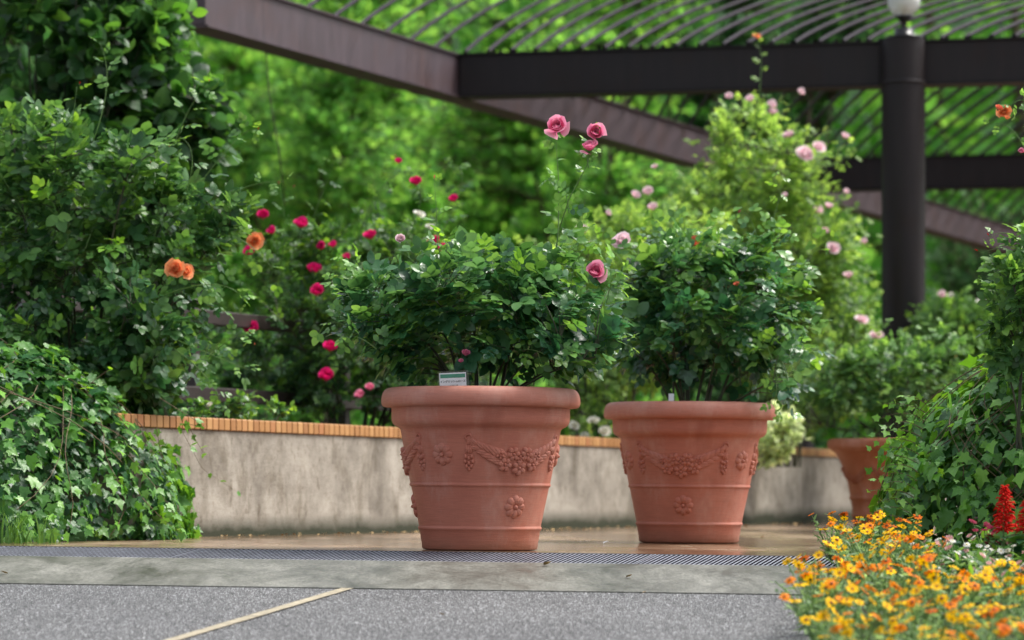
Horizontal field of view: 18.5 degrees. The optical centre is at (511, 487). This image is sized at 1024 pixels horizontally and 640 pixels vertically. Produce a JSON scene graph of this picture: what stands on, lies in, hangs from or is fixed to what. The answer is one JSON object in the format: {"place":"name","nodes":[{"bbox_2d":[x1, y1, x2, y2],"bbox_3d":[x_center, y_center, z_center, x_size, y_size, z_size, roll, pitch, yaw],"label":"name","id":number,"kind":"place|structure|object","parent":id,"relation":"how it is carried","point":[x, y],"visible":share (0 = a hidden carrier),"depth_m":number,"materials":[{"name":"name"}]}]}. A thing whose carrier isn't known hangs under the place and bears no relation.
{"place":"outdoors","nodes":[
{"label":"outdoors","id":0,"kind":"place"},
{"bbox_2d":[0,584,868,639],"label":"road","id":1,"kind":"structure","parent":0,"point":[62,612],"depth_m":11.51,"materials":[{"name":"grey asphalt"}]},
{"bbox_2d":[165,588,351,639],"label":"road line","id":2,"kind":"object","parent":1,"relation":"on","point":[223,624],"visible":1,"depth_m":11.50,"materials":[{"name":"beige paint"}]},
{"bbox_2d":[0,556,868,595],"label":"concrete strip","id":3,"kind":"object","parent":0,"point":[439,575],"visible":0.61,"depth_m":12.83,"materials":[{"name":"grey concrete"}]},
{"bbox_2d":[0,522,936,555],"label":"pavement","id":4,"kind":"structure","parent":0,"point":[787,540],"depth_m":15.74,"materials":[{"name":"beige concrete"}]},
{"bbox_2d":[0,509,62,543],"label":"grass tuft","id":5,"kind":"object","parent":4,"relation":"on","point":[17,534],"visible":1,"depth_m":14.64,"materials":[{"name":"green plant"}]},
{"bbox_2d":[0,3,156,412],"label":"leafy tree","id":6,"kind":"object","parent":4,"relation":"on","point":[24,75],"visible":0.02,"depth_m":40.52,"materials":[{"name":"green plant"}]},
{"bbox_2d":[0,546,202,557],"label":"drain grate","id":7,"kind":"object","parent":4,"relation":"on","point":[89,551],"visible":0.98,"depth_m":13.83,"materials":[{"name":"metal"}]},
{"bbox_2d":[136,0,350,413],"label":"leafy tree","id":8,"kind":"object","parent":4,"relation":"on","point":[248,66],"visible":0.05,"depth_m":54.73,"materials":[{"name":"green plant"}]},
{"bbox_2d":[151,0,481,425],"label":"leafy tree","id":9,"kind":"object","parent":4,"relation":"on","point":[348,129],"visible":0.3,"depth_m":45.33,"materials":[{"name":"green plant"}]},
{"bbox_2d":[175,549,656,563],"bbox_3d":[-0.415,0.320,13.620,2.058,0.092,0.414,0,0,7],"label":"drain grate","id":10,"kind":"object","parent":4,"relation":"on","point":[425,556],"visible":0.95,"depth_m":13.64,"materials":[{"name":"metal"}]},
{"bbox_2d":[266,74,596,424],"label":"leafy tree","id":11,"kind":"object","parent":4,"relation":"on","point":[485,218],"visible":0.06,"depth_m":52.42,"materials":[{"name":"green plant"}]},
{"bbox_2d":[217,0,675,315],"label":"leafy tree","id":12,"kind":"object","parent":4,"relation":"on","point":[638,102],"visible":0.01,"depth_m":57.90,"materials":[{"name":"green plant"}]},
{"bbox_2d":[0,413,959,538],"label":"garden wall","id":13,"kind":"structure","parent":4,"relation":"on","point":[291,478],"depth_m":18.50,"materials":[{"name":"concrete"}]},
{"bbox_2d":[0,338,240,541],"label":"ivy mound","id":14,"kind":"object","parent":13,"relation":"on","point":[167,520],"visible":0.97,"depth_m":15.64,"materials":[{"name":"green plant"}]},
{"bbox_2d":[757,400,812,469],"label":"variegated creeper","id":15,"kind":"object","parent":13,"relation":"hanging from","point":[773,450],"visible":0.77,"depth_m":23.28,"materials":[{"name":"green plant"}]},
{"bbox_2d":[381,386,579,550],"bbox_3d":[-0.143,-0.081,14.160,0.899,0.727,0.899,0,0,0],"label":"terracotta pot","id":16,"kind":"object","parent":4,"relation":"on","point":[479,463],"visible":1,"depth_m":13.88,"materials":[{"name":"ceramic"}]},
{"bbox_2d":[439,372,465,385],"bbox_3d":[-0.257,-0.407,13.828,0.141,0.216,0.014,0,0,0],"label":"name card","id":17,"kind":"object","parent":16,"relation":"in","point":[453,379],"visible":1,"depth_m":13.82,"materials":[{"name":"white"}]},
{"bbox_2d":[309,114,639,385],"bbox_3d":[-0.168,-0.998,14.167,1.485,1.358,0.911,0,0,0],"label":"potted rose bush","id":18,"kind":"object","parent":16,"relation":"in","point":[544,311],"visible":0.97,"depth_m":14.01,"materials":[{"name":"green plant"}]},
{"bbox_2d":[402,0,738,435],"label":"leafy tree","id":19,"kind":"object","parent":4,"relation":"on","point":[623,171],"visible":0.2,"depth_m":49.95,"materials":[{"name":"green plant"}]},
{"bbox_2d":[185,0,1023,447],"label":"pergola","id":20,"kind":"object","parent":4,"relation":"on","point":[897,180],"visible":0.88,"depth_m":27.61,"materials":[{"name":"brown paint"}]},
{"bbox_2d":[265,50,285,205],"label":"hanging vine","id":21,"kind":"object","parent":20,"relation":"hanging from","point":[274,127],"visible":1,"depth_m":24.86,"materials":[{"name":"green plant"}]},
{"bbox_2d":[885,0,922,37],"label":"globe lamp","id":22,"kind":"object","parent":20,"relation":"on","point":[903,11],"visible":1,"depth_m":27.00,"materials":[{"name":"white glass"}]},
{"bbox_2d":[604,401,775,542],"bbox_3d":[0.940,-0.076,16.620,0.912,0.738,0.912,0,0,0],"label":"terracotta pot","id":23,"kind":"object","parent":4,"relation":"on","point":[689,467],"visible":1,"depth_m":16.34,"materials":[{"name":"ceramic"}]},
{"bbox_2d":[590,171,840,421],"bbox_3d":[1.059,-0.997,16.598,1.367,1.361,1.055,0,0,0],"label":"potted rose bush","id":24,"kind":"object","parent":23,"relation":"in","point":[653,314],"visible":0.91,"depth_m":16.48,"materials":[{"name":"green plant"}]},
{"bbox_2d":[546,0,866,435],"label":"leafy tree","id":25,"kind":"object","parent":4,"relation":"on","point":[696,100],"visible":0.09,"depth_m":59.39,"materials":[{"name":"green plant"}]},
{"bbox_2d":[660,0,893,402],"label":"leafy tree","id":26,"kind":"object","parent":4,"relation":"on","point":[811,114],"visible":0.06,"depth_m":53.75,"materials":[{"name":"green plant"}]},
{"bbox_2d":[640,554,963,566],"bbox_3d":[1.585,0.340,13.366,2.058,0.092,0.414,0,0,7],"label":"drain grate","id":27,"kind":"object","parent":4,"relation":"on","point":[718,560],"visible":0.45,"depth_m":13.47,"materials":[{"name":"metal"}]},
{"bbox_2d":[827,438,901,526],"bbox_3d":[2.603,-0.012,21.800,0.824,0.644,0.824,0,0,0],"label":"terracotta pot","id":28,"kind":"object","parent":4,"relation":"on","point":[855,456],"visible":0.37,"depth_m":21.59,"materials":[{"name":"ceramic"}]},
{"bbox_2d":[786,310,990,437],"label":"potted rose bush","id":29,"kind":"object","parent":28,"relation":"in","point":[877,369],"visible":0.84,"depth_m":21.71,"materials":[{"name":"green plant"}]},
{"bbox_2d":[890,285,1022,433],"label":"white rose bush","id":30,"kind":"object","parent":4,"relation":"on","point":[965,311],"visible":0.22,"depth_m":26.24,"materials":[{"name":"green plant"}]},
{"bbox_2d":[925,189,1023,297],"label":"leafy tree","id":31,"kind":"object","parent":4,"relation":"on","point":[958,260],"visible":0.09,"depth_m":56.77,"materials":[{"name":"green plant"}]},
{"bbox_2d":[931,216,1023,310],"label":"leafy tree","id":32,"kind":"object","parent":4,"relation":"on","point":[968,278],"visible":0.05,"depth_m":51.61,"materials":[{"name":"green plant"}]},
{"bbox_2d":[965,411,1023,542],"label":"planter","id":33,"kind":"object","parent":4,"relation":"on","point":[1009,427],"depth_m":13.95,"materials":[{"name":"concrete"}]},
{"bbox_2d":[851,340,1023,557],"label":"ivy mound","id":34,"kind":"object","parent":33,"relation":"in","point":[932,464],"visible":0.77,"depth_m":13.64,"materials":[{"name":"green plant"}]},
{"bbox_2d":[973,88,1023,505],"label":"orange rose bush","id":35,"kind":"object","parent":33,"relation":"in","point":[1006,358],"visible":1,"depth_m":13.34,"materials":[{"name":"green plant"}]},
{"bbox_2d":[6,0,1023,437],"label":"hillside","id":36,"kind":"structure","parent":0,"point":[852,94],"depth_m":76.10,"materials":[{"name":"green plant"}]},
{"bbox_2d":[835,563,1021,639],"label":"flower bed soil","id":37,"kind":"structure","parent":0,"point":[921,615],"depth_m":11.23,"materials":[{"name":"brown soil"}]},
{"bbox_2d":[768,550,845,620],"bbox_3d":[1.058,0.361,10.946,0.275,0.286,0.227,0,0,-44],"label":"yellow zinnia","id":38,"kind":"object","parent":37,"relation":"on","point":[818,555],"visible":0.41,"depth_m":10.91,"materials":[{"name":"plant"}]},
{"bbox_2d":[775,557,847,636],"bbox_3d":[1.026,0.382,10.694,0.228,0.287,0.276,0,0,-11],"label":"yellow zinnia","id":39,"kind":"object","parent":37,"relation":"on","point":[808,579],"visible":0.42,"depth_m":10.72,"materials":[{"name":"plant"}]},
{"bbox_2d":[781,563,863,639],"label":"yellow zinnia","id":40,"kind":"object","parent":37,"relation":"on","point":[829,587],"visible":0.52,"depth_m":10.40,"materials":[{"name":"plant"}]},
{"bbox_2d":[779,580,868,639],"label":"yellow zinnia","id":41,"kind":"object","parent":37,"relation":"on","point":[851,588],"visible":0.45,"depth_m":10.13,"materials":[{"name":"plant"}]},
{"bbox_2d":[808,511,847,560],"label":"rusty zinnia","id":42,"kind":"object","parent":37,"relation":"on","point":[829,556],"visible":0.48,"depth_m":13.19,"materials":[{"name":"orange plant"}]},
{"bbox_2d":[798,552,866,613],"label":"mixed zinnia","id":43,"kind":"object","parent":37,"relation":"on","point":[804,558],"visible":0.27,"depth_m":11.16,"materials":[{"name":"orange plant"}]},
{"bbox_2d":[806,554,872,611],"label":"mixed zinnia","id":44,"kind":"object","parent":37,"relation":"on","point":[837,559],"visible":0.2,"depth_m":11.47,"materials":[{"name":"orange plant"}]},
{"bbox_2d":[800,597,879,639],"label":"yellow zinnia","id":45,"kind":"object","parent":37,"relation":"on","point":[807,620],"visible":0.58,"depth_m":9.95,"materials":[{"name":"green plant"}]},
{"bbox_2d":[819,516,878,559],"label":"yellow zinnia","id":46,"kind":"object","parent":37,"relation":"on","point":[842,517],"visible":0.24,"depth_m":12.94,"materials":[{"name":"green plant"}]},
{"bbox_2d":[816,598,892,639],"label":"yellow zinnia","id":47,"kind":"object","parent":37,"relation":"on","point":[887,606],"visible":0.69,"depth_m":9.76,"materials":[{"name":"plant"}]},
{"bbox_2d":[822,540,889,606],"bbox_3d":[1.274,0.323,11.660,0.241,0.250,0.272,0,0,-44],"label":"yellow zinnia","id":48,"kind":"object","parent":37,"relation":"on","point":[826,542],"visible":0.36,"depth_m":11.68,"materials":[{"name":"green plant"}]},
{"bbox_2d":[826,510,885,564],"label":"yellow zinnia","id":49,"kind":"object","parent":37,"relation":"on","point":[878,517],"visible":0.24,"depth_m":12.66,"materials":[{"name":"yellow plant"}]},
{"bbox_2d":[818,618,898,639],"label":"yellow zinnia","id":50,"kind":"object","parent":37,"relation":"on","point":[848,622],"visible":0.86,"depth_m":9.52,"materials":[{"name":"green plant"}]},
{"bbox_2d":[823,528,899,594],"bbox_3d":[1.327,0.290,12.005,0.295,0.271,0.262,0,0,-11],"label":"yellow zinnia","id":51,"kind":"object","parent":37,"relation":"on","point":[840,547],"visible":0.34,"depth_m":11.96,"materials":[{"name":"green plant"}]},
{"bbox_2d":[816,608,906,639],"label":"yellow zinnia","id":52,"kind":"object","parent":37,"relation":"on","point":[836,636],"visible":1,"depth_m":9.29,"materials":[{"name":"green plant"}]},
{"bbox_2d":[833,521,896,564],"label":"yellow zinnia","id":53,"kind":"object","parent":37,"relation":"on","point":[840,526],"visible":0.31,"depth_m":12.45,"materials":[{"name":"plant"}]},
{"bbox_2d":[833,580,904,635],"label":"mixed zinnia","id":54,"kind":"object","parent":37,"relation":"on","point":[860,595],"visible":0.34,"depth_m":10.62,"materials":[{"name":"orange plant"}]},
{"bbox_2d":[841,527,914,587],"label":"mixed zinnia","id":55,"kind":"object","parent":37,"relation":"on","point":[911,538],"visible":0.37,"depth_m":12.22,"materials":[{"name":"orange plant"}]},
{"bbox_2d":[851,507,912,555],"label":"mixed zinnia","id":56,"kind":"object","parent":37,"relation":"on","point":[877,512],"visible":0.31,"depth_m":13.19,"materials":[{"name":"plant"}]},
{"bbox_2d":[847,555,919,617],"bbox_3d":[1.311,0.362,11.171,0.217,0.248,0.260,0,0,43],"label":"mixed zinnia","id":57,"kind":"object","parent":37,"relation":"on","point":[885,561],"visible":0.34,"depth_m":11.14,"materials":[{"name":"orange plant"}]},
{"bbox_2d":[856,554,923,596],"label":"mixed zinnia","id":58,"kind":"object","parent":37,"relation":"on","point":[890,568],"visible":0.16,"depth_m":11.43,"materials":[{"name":"orange plant"}]},
{"bbox_2d":[853,551,927,620],"bbox_3d":[1.330,0.360,10.971,0.273,0.285,0.226,0,0,10],"label":"yellow zinnia","id":59,"kind":"object","parent":37,"relation":"on","point":[880,572],"visible":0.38,"depth_m":10.97,"materials":[{"name":"plant"}]},
{"bbox_2d":[853,568,935,639],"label":"golden zinnia","id":60,"kind":"object","parent":37,"relation":"on","point":[897,588],"visible":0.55,"depth_m":10.46,"materials":[{"name":"green plant"}]},
{"bbox_2d":[871,512,921,554],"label":"mixed zinnia","id":61,"kind":"object","parent":37,"relation":"on","point":[887,525],"visible":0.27,"depth_m":12.97,"materials":[{"name":"orange plant"}]},
{"bbox_2d":[873,534,944,599],"bbox_3d":[1.480,0.310,11.625,0.268,0.279,0.221,0,0,-14],"label":"yellow zinnia","id":62,"kind":"object","parent":37,"relation":"on","point":[901,538],"visible":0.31,"depth_m":11.60,"materials":[{"name":"plant"}]},
{"bbox_2d":[874,587,943,639],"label":"yellow zinnia","id":63,"kind":"object","parent":37,"relation":"on","point":[903,592],"visible":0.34,"depth_m":10.09,"materials":[{"name":"plant"}]},
{"bbox_2d":[883,529,936,570],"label":"yellow zinnia","id":64,"kind":"object","parent":37,"relation":"on","point":[926,534],"visible":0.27,"depth_m":12.36,"materials":[{"name":"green plant"}]},
{"bbox_2d":[882,581,948,639],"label":"yellow zinnia","id":65,"kind":"object","parent":37,"relation":"on","point":[913,605],"visible":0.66,"depth_m":9.87,"materials":[{"name":"plant"}]},
{"bbox_2d":[886,535,946,568],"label":"mixed zinnia","id":66,"kind":"object","parent":37,"relation":"on","point":[898,554],"visible":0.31,"depth_m":12.19,"materials":[{"name":"orange plant"}]},
{"bbox_2d":[885,609,957,639],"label":"yellow zinnia","id":67,"kind":"object","parent":37,"relation":"on","point":[943,629],"visible":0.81,"depth_m":9.65,"materials":[{"name":"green plant"}]},
{"bbox_2d":[896,534,948,573],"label":"rusty zinnia","id":68,"kind":"object","parent":37,"relation":"on","point":[919,536],"visible":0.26,"depth_m":11.86,"materials":[{"name":"orange plant"}]},
{"bbox_2d":[887,616,965,639],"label":"yellow zinnia","id":69,"kind":"object","parent":37,"relation":"on","point":[916,635],"visible":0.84,"depth_m":9.49,"materials":[{"name":"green plant"}]},
{"bbox_2d":[905,564,959,599],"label":"yellow zinnia","id":70,"kind":"object","parent":37,"relation":"on","point":[945,574],"visible":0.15,"depth_m":11.17,"materials":[{"name":"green plant"}]},
{"bbox_2d":[900,554,970,633],"bbox_3d":[1.448,0.377,10.723,0.233,0.294,0.282,0,0,-4],"label":"yellow zinnia","id":71,"kind":"object","parent":37,"relation":"on","point":[929,577],"visible":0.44,"depth_m":10.75,"materials":[{"name":"plant"}]},
{"bbox_2d":[915,553,975,622],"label":"rusty zinnia","id":72,"kind":"object","parent":37,"relation":"on","point":[929,557],"visible":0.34,"depth_m":10.90,"materials":[{"name":"orange plant"}]},
{"bbox_2d":[932,533,975,580],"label":"pink zinnia","id":73,"kind":"object","parent":37,"relation":"on","point":[951,548],"visible":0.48,"depth_m":12.11,"materials":[{"name":"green plant"}]},
{"bbox_2d":[913,566,1004,639],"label":"yellow zinnia","id":74,"kind":"object","parent":37,"relation":"on","point":[987,573],"visible":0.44,"depth_m":10.40,"materials":[{"name":"plant"}]},
{"bbox_2d":[944,613,980,639],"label":"yellow zinnia","id":75,"kind":"object","parent":37,"relation":"on","point":[951,618],"visible":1,"depth_m":9.29,"materials":[{"name":"yellow plant"}]},
{"bbox_2d":[925,592,1018,639],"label":"mixed zinnia","id":76,"kind":"object","parent":37,"relation":"on","point":[953,604],"visible":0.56,"depth_m":9.90,"materials":[{"name":"orange plant"}]},
{"bbox_2d":[941,551,1004,590],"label":"cream zinnia","id":77,"kind":"object","parent":37,"relation":"on","point":[971,560],"visible":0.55,"depth_m":11.77,"materials":[{"name":"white plant"}]},
{"bbox_2d":[936,586,1014,638],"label":"yellow zinnia","id":78,"kind":"object","parent":37,"relation":"on","point":[943,598],"visible":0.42,"depth_m":10.13,"materials":[{"name":"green plant"}]},
{"bbox_2d":[969,519,1002,549],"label":"zinnia","id":79,"kind":"object","parent":37,"relation":"on","point":[977,540],"visible":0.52,"depth_m":12.46,"materials":[{"name":"pink plant"}]},
{"bbox_2d":[967,544,1004,567],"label":"cream zinnia","id":80,"kind":"object","parent":37,"relation":"on","point":[986,551],"visible":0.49,"depth_m":12.17,"materials":[{"name":"white plant"}]},
{"bbox_2d":[960,559,1016,603],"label":"yellow zinnia","id":81,"kind":"object","parent":37,"relation":"on","point":[1001,563],"visible":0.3,"depth_m":11.18,"materials":[{"name":"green plant"}]},
{"bbox_2d":[958,604,1021,639],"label":"yellow zinnia","id":82,"kind":"object","parent":37,"relation":"on","point":[968,619],"visible":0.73,"depth_m":9.64,"materials":[{"name":"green plant"}]},
{"bbox_2d":[957,567,1023,622],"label":"mixed zinnia","id":83,"kind":"object","parent":37,"relation":"on","point":[991,579],"visible":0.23,"depth_m":10.96,"materials":[{"name":"orange plant"}]},
{"bbox_2d":[964,609,1023,639],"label":"mixed zinnia","id":84,"kind":"object","parent":37,"relation":"on","point":[987,617],"visible":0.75,"depth_m":9.55,"materials":[{"name":"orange plant"}]},
{"bbox_2d":[975,549,1012,584],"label":"pink zinnia","id":85,"kind":"object","parent":37,"relation":"on","point":[981,556],"visible":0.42,"depth_m":11.68,"materials":[{"name":"white plant"}]},
{"bbox_2d":[978,565,1023,620],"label":"yellow zinnia","id":86,"kind":"object","parent":37,"relation":"on","point":[999,583],"visible":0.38,"depth_m":10.69,"materials":[{"name":"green plant"}]},
{"bbox_2d":[985,484,1023,572],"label":"red salvia","id":87,"kind":"object","parent":37,"relation":"on","point":[1004,497],"visible":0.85,"depth_m":12.29,"materials":[{"name":"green plant"}]},
{"bbox_2d":[985,576,1023,635],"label":"yellow zinnia","id":88,"kind":"object","parent":37,"relation":"on","point":[1018,580],"visible":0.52,"depth_m":10.42,"materials":[{"name":"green plant"}]},
{"bbox_2d":[997,622,1023,639],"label":"rusty zinnia","id":89,"kind":"object","parent":37,"relation":"on","point":[1004,629],"visible":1,"depth_m":9.13,"materials":[{"name":"orange plant"}]},
{"bbox_2d":[1003,545,1023,570],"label":"pink zinnia","id":90,"kind":"object","parent":37,"relation":"on","point":[1007,550],"visible":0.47,"depth_m":11.89,"materials":[{"name":"white plant"}]},
{"bbox_2d":[1004,501,1023,564],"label":"red salvia","id":91,"kind":"object","parent":37,"relation":"on","point":[1015,536],"visible":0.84,"depth_m":12.19,"materials":[{"name":"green plant"}]},
{"bbox_2d":[945,564,976,609],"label":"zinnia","id":92,"kind":"object","parent":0,"point":[971,569],"visible":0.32,"depth_m":11.28,"materials":[{"name":"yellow plant"}]},
{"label":"bed soil","id":93,"kind":"structure","parent":0,"visible":0},
{"bbox_2d":[0,0,254,431],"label":"leafy vine","id":94,"kind":"object","parent":93,"relation":"on","point":[149,77],"visible":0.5,"depth_m":20.23,"materials":[{"name":"green plant"}]},
{"bbox_2d":[0,37,293,431],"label":"climbing rose","id":95,"kind":"object","parent":93,"relation":"on","point":[144,340],"visible":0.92,"depth_m":16.62,"materials":[{"name":"green plant"}]},
{"bbox_2d":[155,264,301,420],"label":"leafy shrub","id":96,"kind":"object","parent":93,"relation":"on","point":[232,382],"visible":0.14,"depth_m":24.09,"materials":[{"name":"green plant"}]},
{"bbox_2d":[170,389,296,420],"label":"azalea","id":97,"kind":"object","parent":93,"relation":"on","point":[242,408],"visible":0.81,"depth_m":17.73,"materials":[{"name":"green plant"}]},
{"bbox_2d":[1,279,583,436],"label":"rail fence","id":98,"kind":"object","parent":93,"relation":"on","point":[241,320],"visible":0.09,"depth_m":19.92,"materials":[{"name":"brown wood"}]},
{"bbox_2d":[201,244,434,426],"bbox_3d":[-1.831,-1.036,33.130,3.421,3.130,1.919,0,0,0],"label":"leafy shrub","id":99,"kind":"object","parent":93,"relation":"on","point":[356,417],"visible":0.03,"depth_m":32.84,"materials":[{"name":"green plant"}]},
{"bbox_2d":[212,154,552,426],"bbox_3d":[-0.782,-1.202,20.757,2.350,1.951,1.425,0,0,-18],"label":"red rose bush","id":100,"kind":"object","parent":93,"relation":"on","point":[299,352],"visible":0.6,"depth_m":20.45,"materials":[{"name":"green plant"}]},
{"bbox_2d":[492,291,700,437],"bbox_3d":[0.983,-0.965,35.835,3.156,3.424,2.803,0,0,0],"label":"leafy shrub","id":101,"kind":"object","parent":93,"relation":"on","point":[658,396],"visible":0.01,"depth_m":35.82,"materials":[{"name":"green plant"}]},
{"bbox_2d":[510,164,832,438],"bbox_3d":[1.059,-1.302,23.610,2.617,2.182,1.662,0,0,0],"label":"pale rose bush","id":102,"kind":"object","parent":93,"relation":"on","point":[618,221],"visible":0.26,"depth_m":23.35,"materials":[{"name":"green plant"}]},
{"bbox_2d":[649,32,886,466],"bbox_3d":[2.094,-1.907,25.279,1.994,3.495,1.615,0,0,0],"label":"rambling rose","id":103,"kind":"object","parent":93,"relation":"on","point":[730,170],"visible":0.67,"depth_m":25.00,"materials":[{"name":"green plant"}]},
{"bbox_2d":[699,246,874,448],"bbox_3d":[3.281,-1.048,39.669,2.779,4.257,2.800,0,0,0],"label":"leafy shrub","id":104,"kind":"object","parent":93,"relation":"on","point":[819,443],"visible":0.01,"depth_m":39.72,"materials":[{"name":"green plant"}]},
{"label":"ground","id":105,"kind":"structure","parent":0,"visible":0},
{"bbox_2d":[11,0,1023,448],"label":"woods","id":106,"kind":"object","parent":105,"relation":"on","point":[873,230],"visible":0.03,"depth_m":65.49,"materials":[{"name":"green plant"}]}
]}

